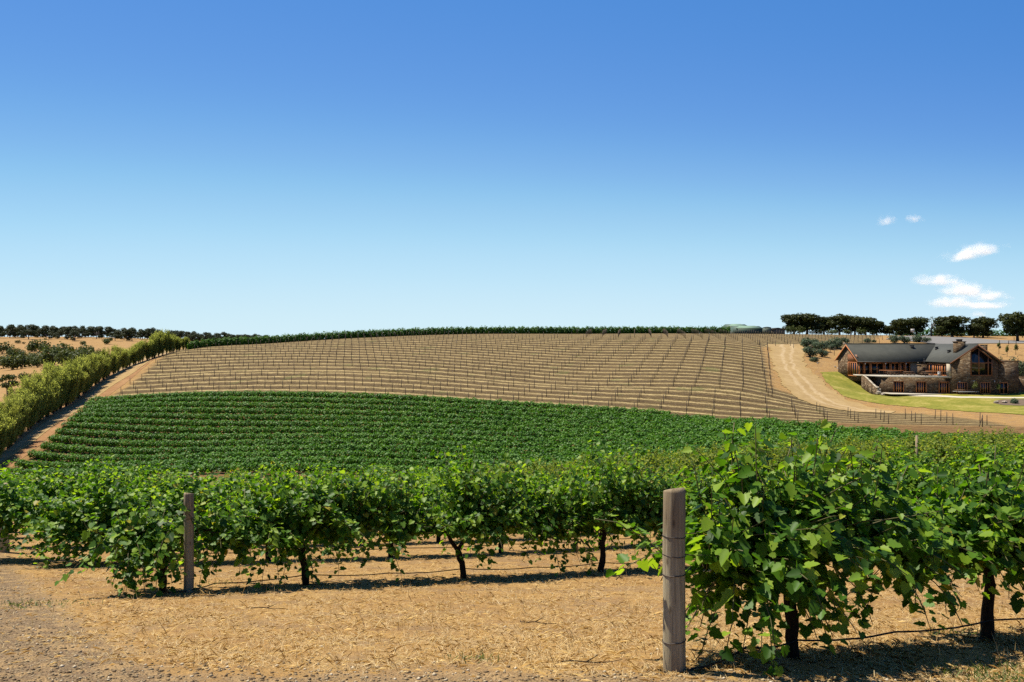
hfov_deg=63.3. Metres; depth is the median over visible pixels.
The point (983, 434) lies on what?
grapevine
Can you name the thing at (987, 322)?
umbrella tree
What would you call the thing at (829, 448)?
grapevine
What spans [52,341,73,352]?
shrub
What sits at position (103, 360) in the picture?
roadside tree
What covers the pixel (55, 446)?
vine row
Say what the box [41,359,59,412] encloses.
roadside tree
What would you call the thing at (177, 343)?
roadside tree
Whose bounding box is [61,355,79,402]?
roadside tree
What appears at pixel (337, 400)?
vine row
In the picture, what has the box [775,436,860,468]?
grapevine
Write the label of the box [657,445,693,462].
grapevine
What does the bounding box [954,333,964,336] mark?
shrub
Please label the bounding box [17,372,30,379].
shrub
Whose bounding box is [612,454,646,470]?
grapevine
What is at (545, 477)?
grapevine
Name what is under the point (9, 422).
roadside tree
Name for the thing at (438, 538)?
grapevine
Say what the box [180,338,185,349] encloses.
roadside tree
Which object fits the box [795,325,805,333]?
shrub
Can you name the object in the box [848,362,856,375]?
window
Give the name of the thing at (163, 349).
roadside tree
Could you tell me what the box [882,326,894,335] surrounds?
umbrella tree
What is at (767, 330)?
water tank
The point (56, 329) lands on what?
eucalyptus tree
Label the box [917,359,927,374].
outdoor oven
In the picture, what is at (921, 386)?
door
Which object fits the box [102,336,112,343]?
shrub
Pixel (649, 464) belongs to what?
grapevine
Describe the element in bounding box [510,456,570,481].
grapevine
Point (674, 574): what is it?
wooden post
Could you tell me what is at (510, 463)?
grapevine
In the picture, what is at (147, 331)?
eucalyptus tree
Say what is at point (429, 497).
grapevine
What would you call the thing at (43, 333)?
eucalyptus tree
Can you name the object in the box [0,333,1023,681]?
ground
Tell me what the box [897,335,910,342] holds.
garden shrub
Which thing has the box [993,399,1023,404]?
garden bed
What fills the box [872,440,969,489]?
grapevine
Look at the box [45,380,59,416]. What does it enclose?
roadside tree
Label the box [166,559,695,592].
drip line
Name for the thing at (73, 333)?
eucalyptus tree
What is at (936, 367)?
door
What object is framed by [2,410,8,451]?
roadside tree
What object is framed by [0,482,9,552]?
grapevine
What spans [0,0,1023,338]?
sky
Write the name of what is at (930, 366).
window
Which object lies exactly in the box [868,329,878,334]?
shrub
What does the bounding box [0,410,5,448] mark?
roadside tree
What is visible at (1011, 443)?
grapevine
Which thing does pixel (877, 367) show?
door
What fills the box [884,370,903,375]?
outdoor table
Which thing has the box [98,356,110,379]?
roadside tree
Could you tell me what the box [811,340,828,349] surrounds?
garden shrub
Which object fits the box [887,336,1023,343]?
car park
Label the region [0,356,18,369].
shrub
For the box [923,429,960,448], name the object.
grapevine
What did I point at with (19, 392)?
roadside tree
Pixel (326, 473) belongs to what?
grapevine
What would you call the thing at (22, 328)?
eucalyptus tree
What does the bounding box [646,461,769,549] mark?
grapevine
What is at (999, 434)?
grapevine
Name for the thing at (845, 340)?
garden shrub
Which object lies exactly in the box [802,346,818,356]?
garden shrub
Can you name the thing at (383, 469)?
grapevine
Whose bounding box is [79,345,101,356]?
shrub
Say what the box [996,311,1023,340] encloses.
umbrella tree
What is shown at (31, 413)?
roadside tree
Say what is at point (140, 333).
eucalyptus tree
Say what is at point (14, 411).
roadside tree
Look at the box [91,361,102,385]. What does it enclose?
roadside tree
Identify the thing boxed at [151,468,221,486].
grapevine
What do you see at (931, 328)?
bare tree
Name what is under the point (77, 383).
roadside tree
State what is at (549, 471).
grapevine
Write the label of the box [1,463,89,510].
grapevine
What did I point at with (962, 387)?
door
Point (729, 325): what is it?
shed
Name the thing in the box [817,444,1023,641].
grapevine
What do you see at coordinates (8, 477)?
grapevine
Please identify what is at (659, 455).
grapevine
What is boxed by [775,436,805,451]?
grapevine
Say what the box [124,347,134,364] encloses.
roadside tree
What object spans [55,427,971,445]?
vine row
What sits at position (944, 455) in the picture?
grapevine
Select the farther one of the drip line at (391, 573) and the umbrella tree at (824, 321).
the umbrella tree at (824, 321)
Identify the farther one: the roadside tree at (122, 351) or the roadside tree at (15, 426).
the roadside tree at (122, 351)
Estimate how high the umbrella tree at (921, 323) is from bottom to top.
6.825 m
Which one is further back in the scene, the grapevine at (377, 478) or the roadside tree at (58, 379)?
the roadside tree at (58, 379)
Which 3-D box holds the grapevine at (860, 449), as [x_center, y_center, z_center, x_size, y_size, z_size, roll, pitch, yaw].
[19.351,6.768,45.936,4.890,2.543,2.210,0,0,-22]
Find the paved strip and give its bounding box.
[883,392,936,394]
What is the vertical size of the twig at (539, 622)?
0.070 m
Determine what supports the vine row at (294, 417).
on the ground at (562, 373)
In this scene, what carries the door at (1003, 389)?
in the stone house
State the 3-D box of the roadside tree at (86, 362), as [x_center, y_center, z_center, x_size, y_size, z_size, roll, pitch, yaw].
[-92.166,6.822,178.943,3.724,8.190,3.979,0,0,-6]
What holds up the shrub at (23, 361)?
on the ground at (562, 373)
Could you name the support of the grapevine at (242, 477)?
on the ground at (562, 373)
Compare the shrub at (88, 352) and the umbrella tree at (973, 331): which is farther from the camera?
the shrub at (88, 352)
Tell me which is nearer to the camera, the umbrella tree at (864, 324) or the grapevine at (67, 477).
the grapevine at (67, 477)
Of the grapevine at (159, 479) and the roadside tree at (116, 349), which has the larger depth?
the roadside tree at (116, 349)
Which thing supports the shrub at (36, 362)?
on the ground at (562, 373)
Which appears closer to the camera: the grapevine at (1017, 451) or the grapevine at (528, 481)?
the grapevine at (528, 481)
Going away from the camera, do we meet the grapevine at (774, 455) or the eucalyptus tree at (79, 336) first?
the grapevine at (774, 455)
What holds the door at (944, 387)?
in the stone house
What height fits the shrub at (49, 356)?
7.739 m
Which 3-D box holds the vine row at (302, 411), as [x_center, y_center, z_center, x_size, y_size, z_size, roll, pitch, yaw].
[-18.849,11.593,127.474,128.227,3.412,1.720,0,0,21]
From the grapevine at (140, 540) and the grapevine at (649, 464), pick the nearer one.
the grapevine at (140, 540)
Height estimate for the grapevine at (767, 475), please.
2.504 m
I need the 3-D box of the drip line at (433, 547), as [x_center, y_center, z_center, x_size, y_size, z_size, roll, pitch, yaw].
[5.594,5.454,25.316,30.995,0.899,0.020,0,0,-22]
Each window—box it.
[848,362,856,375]
[858,362,863,373]
[865,362,869,373]
[884,362,889,373]
[901,362,903,373]
[904,362,909,373]
[926,363,932,374]
[942,364,945,375]
[970,347,991,375]
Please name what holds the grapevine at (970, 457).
on the ground at (562, 373)
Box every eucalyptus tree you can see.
[1,325,19,337]
[4,324,21,337]
[19,324,36,338]
[19,325,30,336]
[34,328,40,336]
[39,327,51,339]
[51,327,66,332]
[51,329,63,338]
[63,327,75,339]
[69,331,78,339]
[72,329,83,337]
[78,325,90,336]
[78,327,88,335]
[88,326,97,334]
[89,326,105,338]
[98,326,111,336]
[110,330,120,339]
[122,329,132,340]
[124,329,140,340]
[137,331,149,338]
[143,328,153,339]
[176,331,183,337]
[187,332,195,340]
[189,333,201,340]
[199,332,210,340]
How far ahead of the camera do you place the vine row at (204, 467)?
95.60 m
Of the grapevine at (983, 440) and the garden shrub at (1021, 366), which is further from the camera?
the garden shrub at (1021, 366)
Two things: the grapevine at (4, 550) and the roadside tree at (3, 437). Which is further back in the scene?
the roadside tree at (3, 437)
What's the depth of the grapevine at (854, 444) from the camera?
57.77 m
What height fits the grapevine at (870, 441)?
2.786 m
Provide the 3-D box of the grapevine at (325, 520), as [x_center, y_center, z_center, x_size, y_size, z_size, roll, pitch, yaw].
[-3.803,3.565,15.947,4.538,2.359,2.457,0,0,-22]
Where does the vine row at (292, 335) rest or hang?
on the ground at (562, 373)
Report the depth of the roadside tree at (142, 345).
211.83 m
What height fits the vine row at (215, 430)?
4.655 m
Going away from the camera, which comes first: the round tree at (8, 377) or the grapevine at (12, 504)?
the grapevine at (12, 504)
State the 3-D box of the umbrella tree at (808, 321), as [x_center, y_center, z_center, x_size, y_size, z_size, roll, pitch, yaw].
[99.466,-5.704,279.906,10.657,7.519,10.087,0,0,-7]
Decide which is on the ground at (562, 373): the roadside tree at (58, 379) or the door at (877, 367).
the roadside tree at (58, 379)
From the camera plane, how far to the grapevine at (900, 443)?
46.63 m
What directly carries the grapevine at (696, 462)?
on the ground at (562, 373)
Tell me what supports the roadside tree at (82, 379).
on the ground at (562, 373)
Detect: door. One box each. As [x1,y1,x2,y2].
[870,362,883,373]
[890,362,898,373]
[893,381,903,392]
[916,381,926,392]
[933,364,941,375]
[939,381,949,393]
[957,382,967,393]
[980,382,989,393]
[999,382,1007,393]
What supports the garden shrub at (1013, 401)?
on the garden bed
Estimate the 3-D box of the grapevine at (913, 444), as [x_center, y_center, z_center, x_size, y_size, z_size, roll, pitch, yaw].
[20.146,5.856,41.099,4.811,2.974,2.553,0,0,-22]
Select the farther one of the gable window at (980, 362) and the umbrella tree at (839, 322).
the umbrella tree at (839, 322)
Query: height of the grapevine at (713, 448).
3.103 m
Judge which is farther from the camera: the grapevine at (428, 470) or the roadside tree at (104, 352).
the roadside tree at (104, 352)
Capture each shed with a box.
[722,324,746,332]
[771,328,784,333]
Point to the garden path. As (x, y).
(959, 396)
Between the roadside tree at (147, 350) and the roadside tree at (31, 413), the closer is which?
the roadside tree at (31, 413)
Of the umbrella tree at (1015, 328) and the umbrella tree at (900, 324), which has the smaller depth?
the umbrella tree at (1015, 328)
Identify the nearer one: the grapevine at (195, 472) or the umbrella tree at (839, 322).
the grapevine at (195, 472)
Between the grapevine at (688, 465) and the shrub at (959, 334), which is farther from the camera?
the shrub at (959, 334)
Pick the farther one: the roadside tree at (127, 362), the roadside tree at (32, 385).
the roadside tree at (127, 362)
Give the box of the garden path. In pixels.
[896,395,1023,397]
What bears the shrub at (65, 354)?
on the ground at (562, 373)
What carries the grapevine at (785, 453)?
on the ground at (562, 373)
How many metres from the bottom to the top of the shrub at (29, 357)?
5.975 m
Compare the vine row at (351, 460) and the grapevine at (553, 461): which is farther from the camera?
the vine row at (351, 460)
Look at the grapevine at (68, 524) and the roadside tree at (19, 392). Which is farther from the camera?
the roadside tree at (19, 392)
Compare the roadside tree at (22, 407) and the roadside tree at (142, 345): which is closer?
the roadside tree at (22, 407)
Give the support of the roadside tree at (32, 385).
on the ground at (562, 373)
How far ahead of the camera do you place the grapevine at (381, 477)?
31.24 m
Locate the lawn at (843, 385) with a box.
[820,372,1023,414]
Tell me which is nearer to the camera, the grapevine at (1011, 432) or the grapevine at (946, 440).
the grapevine at (946, 440)
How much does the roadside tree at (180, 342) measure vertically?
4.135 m
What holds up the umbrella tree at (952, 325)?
on the ground at (562, 373)
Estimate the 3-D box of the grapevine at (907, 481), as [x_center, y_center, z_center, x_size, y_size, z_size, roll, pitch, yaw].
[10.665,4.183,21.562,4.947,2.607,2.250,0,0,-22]
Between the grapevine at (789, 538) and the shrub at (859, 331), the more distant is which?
the shrub at (859, 331)
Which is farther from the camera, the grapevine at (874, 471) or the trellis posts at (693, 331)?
the trellis posts at (693, 331)
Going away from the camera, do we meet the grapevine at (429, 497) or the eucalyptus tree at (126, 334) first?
the grapevine at (429, 497)
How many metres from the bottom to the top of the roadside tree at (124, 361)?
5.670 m
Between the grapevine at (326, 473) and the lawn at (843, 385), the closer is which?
the grapevine at (326, 473)
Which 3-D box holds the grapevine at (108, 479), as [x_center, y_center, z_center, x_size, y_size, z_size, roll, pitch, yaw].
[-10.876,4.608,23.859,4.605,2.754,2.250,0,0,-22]
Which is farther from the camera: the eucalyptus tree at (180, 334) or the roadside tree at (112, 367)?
the eucalyptus tree at (180, 334)
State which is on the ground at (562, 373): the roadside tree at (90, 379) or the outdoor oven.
the roadside tree at (90, 379)
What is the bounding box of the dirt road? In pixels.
[0,350,175,463]
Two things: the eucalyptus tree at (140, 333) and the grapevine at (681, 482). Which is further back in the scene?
the eucalyptus tree at (140, 333)
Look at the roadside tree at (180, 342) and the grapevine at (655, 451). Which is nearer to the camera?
the grapevine at (655, 451)
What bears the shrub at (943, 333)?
on the ground at (562, 373)
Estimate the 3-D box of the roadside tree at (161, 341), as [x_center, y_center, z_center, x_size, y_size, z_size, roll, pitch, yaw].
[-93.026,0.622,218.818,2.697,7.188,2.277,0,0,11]
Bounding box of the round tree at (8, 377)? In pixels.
[0,374,18,396]
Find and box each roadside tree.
[0,398,11,417]
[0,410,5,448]
[0,415,12,457]
[2,389,30,441]
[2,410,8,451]
[2,415,16,451]
[3,394,23,445]
[6,382,33,426]
[7,412,22,447]
[17,374,45,424]
[20,375,39,419]
[20,403,31,436]
[24,368,51,422]
[26,379,44,418]
[27,392,37,430]
[29,390,43,428]
[31,365,56,418]
[40,387,58,420]
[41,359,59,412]
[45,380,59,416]
[48,382,61,415]
[51,373,62,413]
[53,361,71,408]
[55,362,77,406]
[55,367,70,410]
[57,376,69,409]
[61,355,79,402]
[63,362,74,402]
[64,363,82,403]
[72,360,86,374]
[75,356,93,386]
[76,354,92,393]
[77,372,89,398]
[82,351,97,386]
[85,363,94,392]
[91,352,104,383]
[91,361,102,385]
[94,360,103,384]
[95,351,106,382]
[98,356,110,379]
[100,347,114,376]
[108,352,116,375]
[110,344,121,372]
[112,353,120,373]
[113,345,124,367]
[121,348,128,369]
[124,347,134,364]
[125,354,129,367]
[130,344,141,363]
[132,347,137,364]
[135,341,142,362]
[138,339,145,359]
[139,339,143,360]
[144,339,153,359]
[149,329,160,357]
[151,343,156,357]
[154,331,163,355]
[160,329,170,353]
[161,340,165,354]
[168,337,174,352]
[170,334,175,352]
[175,337,179,349]
[176,336,184,350]
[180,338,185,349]
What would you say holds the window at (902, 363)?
in the stone house
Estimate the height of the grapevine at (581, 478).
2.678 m
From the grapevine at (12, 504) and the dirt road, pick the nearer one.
the grapevine at (12, 504)
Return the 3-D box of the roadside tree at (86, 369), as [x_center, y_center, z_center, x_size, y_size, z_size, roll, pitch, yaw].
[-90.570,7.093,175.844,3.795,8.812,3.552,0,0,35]
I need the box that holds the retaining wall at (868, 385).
[861,374,876,394]
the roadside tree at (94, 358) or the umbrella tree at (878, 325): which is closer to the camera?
the roadside tree at (94, 358)
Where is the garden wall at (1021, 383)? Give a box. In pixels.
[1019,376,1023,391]
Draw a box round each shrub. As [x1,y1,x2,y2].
[0,341,14,353]
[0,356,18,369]
[4,349,34,369]
[5,347,19,355]
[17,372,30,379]
[21,352,40,366]
[26,338,50,352]
[30,357,40,367]
[34,345,61,365]
[38,343,52,351]
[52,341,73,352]
[54,347,76,363]
[68,350,85,362]
[76,343,94,351]
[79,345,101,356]
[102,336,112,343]
[785,325,796,333]
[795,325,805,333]
[799,337,812,346]
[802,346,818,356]
[808,338,817,347]
[809,327,825,333]
[809,356,818,361]
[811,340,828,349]
[817,349,828,356]
[826,329,838,334]
[828,336,843,348]
[841,329,852,334]
[842,338,849,342]
[855,327,866,334]
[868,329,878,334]
[887,334,900,342]
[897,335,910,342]
[912,334,921,341]
[922,337,931,341]
[932,330,946,335]
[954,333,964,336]
[1009,356,1023,375]
[1010,398,1018,403]
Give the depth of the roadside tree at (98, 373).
184.87 m
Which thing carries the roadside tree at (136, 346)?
on the ground at (562, 373)
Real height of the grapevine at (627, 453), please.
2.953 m
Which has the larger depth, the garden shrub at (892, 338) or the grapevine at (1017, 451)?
the garden shrub at (892, 338)
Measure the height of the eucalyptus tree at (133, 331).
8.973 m
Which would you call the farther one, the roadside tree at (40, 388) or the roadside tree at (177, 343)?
the roadside tree at (177, 343)
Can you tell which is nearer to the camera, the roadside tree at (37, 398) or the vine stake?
the vine stake
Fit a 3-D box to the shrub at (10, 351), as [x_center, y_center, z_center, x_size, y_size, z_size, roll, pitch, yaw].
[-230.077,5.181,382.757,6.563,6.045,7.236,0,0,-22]
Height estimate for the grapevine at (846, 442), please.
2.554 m
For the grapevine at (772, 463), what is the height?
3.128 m
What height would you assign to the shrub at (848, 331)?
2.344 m
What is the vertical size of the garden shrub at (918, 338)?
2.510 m
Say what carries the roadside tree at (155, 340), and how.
on the ground at (562, 373)
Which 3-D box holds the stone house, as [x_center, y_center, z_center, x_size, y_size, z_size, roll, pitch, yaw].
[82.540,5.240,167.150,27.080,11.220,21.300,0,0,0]
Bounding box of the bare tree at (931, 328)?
[927,317,936,335]
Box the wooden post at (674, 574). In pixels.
[662,488,685,671]
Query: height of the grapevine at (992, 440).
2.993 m
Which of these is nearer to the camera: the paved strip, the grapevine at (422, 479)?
the grapevine at (422, 479)
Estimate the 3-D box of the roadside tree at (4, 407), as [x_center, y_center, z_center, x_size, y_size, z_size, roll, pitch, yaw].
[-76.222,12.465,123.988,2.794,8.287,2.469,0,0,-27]
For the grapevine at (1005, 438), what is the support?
on the ground at (562, 373)
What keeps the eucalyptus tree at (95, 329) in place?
on the ground at (562, 373)
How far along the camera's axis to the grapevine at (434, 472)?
46.47 m
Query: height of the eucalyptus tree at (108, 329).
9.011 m
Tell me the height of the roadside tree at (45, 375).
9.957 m
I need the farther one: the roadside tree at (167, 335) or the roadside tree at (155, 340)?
the roadside tree at (167, 335)
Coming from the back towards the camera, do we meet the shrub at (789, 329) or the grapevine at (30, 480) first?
the shrub at (789, 329)
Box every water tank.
[730,326,762,333]
[763,327,770,333]
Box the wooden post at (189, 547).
[183,492,193,592]
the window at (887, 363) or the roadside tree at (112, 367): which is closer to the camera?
the window at (887, 363)
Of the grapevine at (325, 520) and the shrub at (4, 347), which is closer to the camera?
the grapevine at (325, 520)
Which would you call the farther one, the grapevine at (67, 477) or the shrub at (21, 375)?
the shrub at (21, 375)
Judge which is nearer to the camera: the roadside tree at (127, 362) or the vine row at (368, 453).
the vine row at (368, 453)
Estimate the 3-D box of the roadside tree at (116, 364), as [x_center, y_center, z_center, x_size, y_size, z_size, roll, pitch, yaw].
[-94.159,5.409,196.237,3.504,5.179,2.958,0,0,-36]
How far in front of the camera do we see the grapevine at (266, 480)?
34.29 m
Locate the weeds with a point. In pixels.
(939, 665)
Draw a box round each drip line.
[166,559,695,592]
[177,536,655,553]
[602,618,1023,676]
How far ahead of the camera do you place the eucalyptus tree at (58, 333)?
558.22 m
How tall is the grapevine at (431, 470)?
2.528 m
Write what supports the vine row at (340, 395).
on the ground at (562, 373)
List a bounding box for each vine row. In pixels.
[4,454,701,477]
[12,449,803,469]
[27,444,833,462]
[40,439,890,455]
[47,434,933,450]
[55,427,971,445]
[61,421,966,440]
[67,415,1023,437]
[71,410,900,434]
[77,405,836,427]
[83,400,779,423]
[84,394,714,421]
[89,390,670,415]
[187,325,730,349]
[188,325,726,344]
[896,328,1019,335]
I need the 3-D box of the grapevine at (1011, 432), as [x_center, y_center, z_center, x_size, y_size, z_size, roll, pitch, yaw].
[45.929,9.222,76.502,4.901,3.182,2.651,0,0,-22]
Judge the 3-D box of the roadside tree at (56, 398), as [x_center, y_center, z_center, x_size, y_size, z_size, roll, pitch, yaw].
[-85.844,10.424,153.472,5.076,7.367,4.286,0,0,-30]
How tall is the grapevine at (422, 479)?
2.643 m
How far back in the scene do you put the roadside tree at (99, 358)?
185.69 m
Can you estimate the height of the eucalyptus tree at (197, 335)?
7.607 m
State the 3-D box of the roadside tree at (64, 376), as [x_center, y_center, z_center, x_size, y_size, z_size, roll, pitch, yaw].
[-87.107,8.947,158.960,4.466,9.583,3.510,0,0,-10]
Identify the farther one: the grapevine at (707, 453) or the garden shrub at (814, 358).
the garden shrub at (814, 358)
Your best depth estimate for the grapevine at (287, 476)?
25.14 m
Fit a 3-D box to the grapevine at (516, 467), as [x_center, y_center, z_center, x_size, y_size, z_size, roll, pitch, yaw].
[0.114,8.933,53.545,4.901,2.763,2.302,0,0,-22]
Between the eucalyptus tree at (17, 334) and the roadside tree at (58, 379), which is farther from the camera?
the eucalyptus tree at (17, 334)
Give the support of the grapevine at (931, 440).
on the ground at (562, 373)
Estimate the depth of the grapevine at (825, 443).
68.83 m
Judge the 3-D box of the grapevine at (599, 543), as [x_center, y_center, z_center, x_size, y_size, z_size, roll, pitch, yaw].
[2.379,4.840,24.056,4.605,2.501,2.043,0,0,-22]
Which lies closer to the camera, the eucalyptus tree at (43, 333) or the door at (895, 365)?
the door at (895, 365)
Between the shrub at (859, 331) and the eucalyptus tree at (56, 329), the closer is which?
the shrub at (859, 331)
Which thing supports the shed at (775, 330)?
on the ground at (562, 373)
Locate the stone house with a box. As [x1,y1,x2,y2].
[835,339,1018,394]
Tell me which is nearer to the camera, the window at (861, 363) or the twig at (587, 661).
the twig at (587, 661)
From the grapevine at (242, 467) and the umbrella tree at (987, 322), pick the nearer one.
the grapevine at (242, 467)
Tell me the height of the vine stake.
2.700 m
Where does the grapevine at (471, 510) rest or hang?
on the ground at (562, 373)
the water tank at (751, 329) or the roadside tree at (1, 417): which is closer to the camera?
the roadside tree at (1, 417)
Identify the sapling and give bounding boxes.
[971,383,977,394]
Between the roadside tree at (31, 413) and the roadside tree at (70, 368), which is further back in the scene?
the roadside tree at (70, 368)
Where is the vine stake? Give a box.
[915,435,917,462]
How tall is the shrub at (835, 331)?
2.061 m
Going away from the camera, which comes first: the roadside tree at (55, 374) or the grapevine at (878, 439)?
the grapevine at (878, 439)
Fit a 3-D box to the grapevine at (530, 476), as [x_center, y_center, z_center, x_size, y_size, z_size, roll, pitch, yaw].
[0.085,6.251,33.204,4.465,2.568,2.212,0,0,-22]
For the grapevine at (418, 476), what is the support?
on the ground at (562, 373)
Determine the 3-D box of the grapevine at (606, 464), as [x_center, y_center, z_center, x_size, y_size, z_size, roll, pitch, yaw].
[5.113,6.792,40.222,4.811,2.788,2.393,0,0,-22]
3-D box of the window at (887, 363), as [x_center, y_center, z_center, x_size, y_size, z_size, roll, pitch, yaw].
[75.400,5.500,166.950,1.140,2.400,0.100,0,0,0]
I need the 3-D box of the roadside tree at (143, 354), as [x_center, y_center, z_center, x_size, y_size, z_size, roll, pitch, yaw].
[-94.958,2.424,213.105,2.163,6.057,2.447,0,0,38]
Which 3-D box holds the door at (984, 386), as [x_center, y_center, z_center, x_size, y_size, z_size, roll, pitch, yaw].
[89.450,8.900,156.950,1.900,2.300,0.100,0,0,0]
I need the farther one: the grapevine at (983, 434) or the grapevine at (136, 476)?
the grapevine at (983, 434)
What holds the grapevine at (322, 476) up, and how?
on the ground at (562, 373)
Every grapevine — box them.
[0,460,34,493]
[0,466,81,522]
[0,467,67,550]
[0,482,9,552]
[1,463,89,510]
[11,463,136,532]
[14,468,227,568]
[45,453,215,518]
[49,469,120,488]
[55,494,241,597]
[68,465,168,488]
[117,468,150,483]
[127,460,239,501]
[136,465,194,487]
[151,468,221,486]
[160,468,250,491]
[168,468,351,560]
[171,455,300,515]
[194,464,423,590]
[214,463,312,496]
[221,469,262,487]
[224,466,254,477]
[238,463,329,488]
[293,459,403,494]
[301,466,396,491]
[303,467,349,481]
[321,466,452,557]
[346,461,392,490]
[358,464,395,477]
[376,440,579,578]
[384,464,476,541]
[394,467,445,481]
[396,465,438,476]
[397,467,433,486]
[402,465,442,499]
[419,460,567,552]
[420,467,442,481]
[445,455,497,479]
[480,466,556,491]
[488,467,571,536]
[498,458,525,471]
[501,459,535,472]
[503,432,687,576]
[507,461,556,478]
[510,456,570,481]
[524,461,578,485]
[530,454,620,499]
[532,456,576,471]
[540,466,645,547]
[547,453,603,474]
[554,462,654,494]
[560,456,624,475]
[565,450,603,468]
[583,453,648,476]
[593,419,981,676]
[604,448,634,463]
[605,449,684,483]
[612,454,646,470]
[619,447,673,474]
[639,446,683,462]
[640,449,703,477]
[642,460,730,502]
[646,450,679,469]
[646,453,721,492]
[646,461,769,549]
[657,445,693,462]
[662,444,739,484]
[663,453,709,465]
[684,445,711,463]
[689,441,743,466]
[697,441,788,486]
[705,441,724,455]
[712,461,789,492]
[715,436,749,460]
[726,444,787,471]
[762,433,799,462]
[765,450,904,501]
[768,446,798,459]
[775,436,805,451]
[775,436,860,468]
[777,439,804,454]
[801,441,846,454]
[805,437,841,448]
[814,450,901,493]
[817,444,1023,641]
[833,436,868,447]
[835,430,872,451]
[838,439,886,464]
[840,436,864,450]
[840,442,910,473]
[846,436,891,464]
[863,434,892,448]
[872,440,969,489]
[872,451,968,516]
[877,433,932,455]
[883,431,951,460]
[892,430,969,471]
[899,428,936,445]
[914,434,947,449]
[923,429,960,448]
[927,424,996,453]
[932,433,964,455]
[942,426,1017,464]
[943,435,1023,484]
[944,441,1023,495]
[958,434,1009,447]
[970,428,1000,440]
[971,432,1006,447]
[975,429,1022,453]
[986,429,1012,441]
[988,431,1022,447]
[998,423,1023,437]
[1000,438,1023,461]
[1004,433,1023,467]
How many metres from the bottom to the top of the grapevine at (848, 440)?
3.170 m
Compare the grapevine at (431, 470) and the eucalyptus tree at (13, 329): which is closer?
the grapevine at (431, 470)
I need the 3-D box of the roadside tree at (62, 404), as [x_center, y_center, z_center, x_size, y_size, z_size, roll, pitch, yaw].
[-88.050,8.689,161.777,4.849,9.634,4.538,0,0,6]
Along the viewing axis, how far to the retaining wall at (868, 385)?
161.80 m
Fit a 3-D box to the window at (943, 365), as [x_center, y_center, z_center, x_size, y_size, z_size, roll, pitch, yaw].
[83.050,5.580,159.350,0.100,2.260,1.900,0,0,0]
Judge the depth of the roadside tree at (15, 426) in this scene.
125.40 m
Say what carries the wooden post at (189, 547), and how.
on the ground at (562, 373)
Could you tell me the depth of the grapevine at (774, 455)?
37.93 m
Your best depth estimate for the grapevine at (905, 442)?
65.92 m
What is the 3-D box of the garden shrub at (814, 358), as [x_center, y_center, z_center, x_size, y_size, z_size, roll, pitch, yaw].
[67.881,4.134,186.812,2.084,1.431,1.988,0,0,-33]
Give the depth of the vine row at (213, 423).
117.21 m
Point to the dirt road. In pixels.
(48, 424)
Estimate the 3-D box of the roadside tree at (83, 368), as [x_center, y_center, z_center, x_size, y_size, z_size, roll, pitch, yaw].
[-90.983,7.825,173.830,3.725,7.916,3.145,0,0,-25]
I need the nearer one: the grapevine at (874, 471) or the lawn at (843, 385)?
the grapevine at (874, 471)
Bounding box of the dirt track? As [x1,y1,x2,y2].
[765,344,894,412]
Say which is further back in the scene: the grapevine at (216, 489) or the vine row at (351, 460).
the vine row at (351, 460)
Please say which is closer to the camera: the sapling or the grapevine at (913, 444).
the grapevine at (913, 444)
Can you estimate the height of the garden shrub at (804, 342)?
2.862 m
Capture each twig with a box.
[252,604,287,609]
[520,617,555,623]
[561,655,621,662]
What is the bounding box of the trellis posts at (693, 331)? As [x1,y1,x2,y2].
[133,329,882,394]
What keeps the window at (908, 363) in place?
in the stone house
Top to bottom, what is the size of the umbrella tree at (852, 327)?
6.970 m
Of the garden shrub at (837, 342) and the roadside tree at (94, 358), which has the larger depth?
the garden shrub at (837, 342)
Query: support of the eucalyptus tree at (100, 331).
on the ground at (562, 373)
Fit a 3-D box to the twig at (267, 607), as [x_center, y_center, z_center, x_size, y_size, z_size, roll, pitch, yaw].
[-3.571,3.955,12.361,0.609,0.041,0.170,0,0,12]
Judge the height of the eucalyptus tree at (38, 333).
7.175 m
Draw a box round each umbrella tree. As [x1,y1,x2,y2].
[780,313,801,333]
[789,313,825,333]
[817,316,833,333]
[827,313,852,334]
[846,315,863,334]
[851,316,877,334]
[868,321,885,334]
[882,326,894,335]
[889,318,915,335]
[905,316,929,334]
[932,315,971,336]
[966,323,983,337]
[970,316,998,337]
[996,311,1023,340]
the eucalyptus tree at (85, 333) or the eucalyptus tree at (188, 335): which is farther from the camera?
the eucalyptus tree at (85, 333)
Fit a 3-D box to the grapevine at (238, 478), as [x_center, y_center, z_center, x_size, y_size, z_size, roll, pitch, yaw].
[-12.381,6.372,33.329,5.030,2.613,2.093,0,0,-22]
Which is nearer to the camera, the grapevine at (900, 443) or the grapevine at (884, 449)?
the grapevine at (884, 449)
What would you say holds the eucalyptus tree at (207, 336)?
on the ground at (562, 373)
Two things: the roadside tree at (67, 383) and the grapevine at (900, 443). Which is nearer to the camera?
the grapevine at (900, 443)
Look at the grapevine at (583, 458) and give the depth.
60.60 m
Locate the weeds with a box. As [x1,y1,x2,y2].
[1,578,1023,681]
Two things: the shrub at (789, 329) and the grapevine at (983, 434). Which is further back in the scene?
the shrub at (789, 329)
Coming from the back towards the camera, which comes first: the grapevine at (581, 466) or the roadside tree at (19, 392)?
the roadside tree at (19, 392)

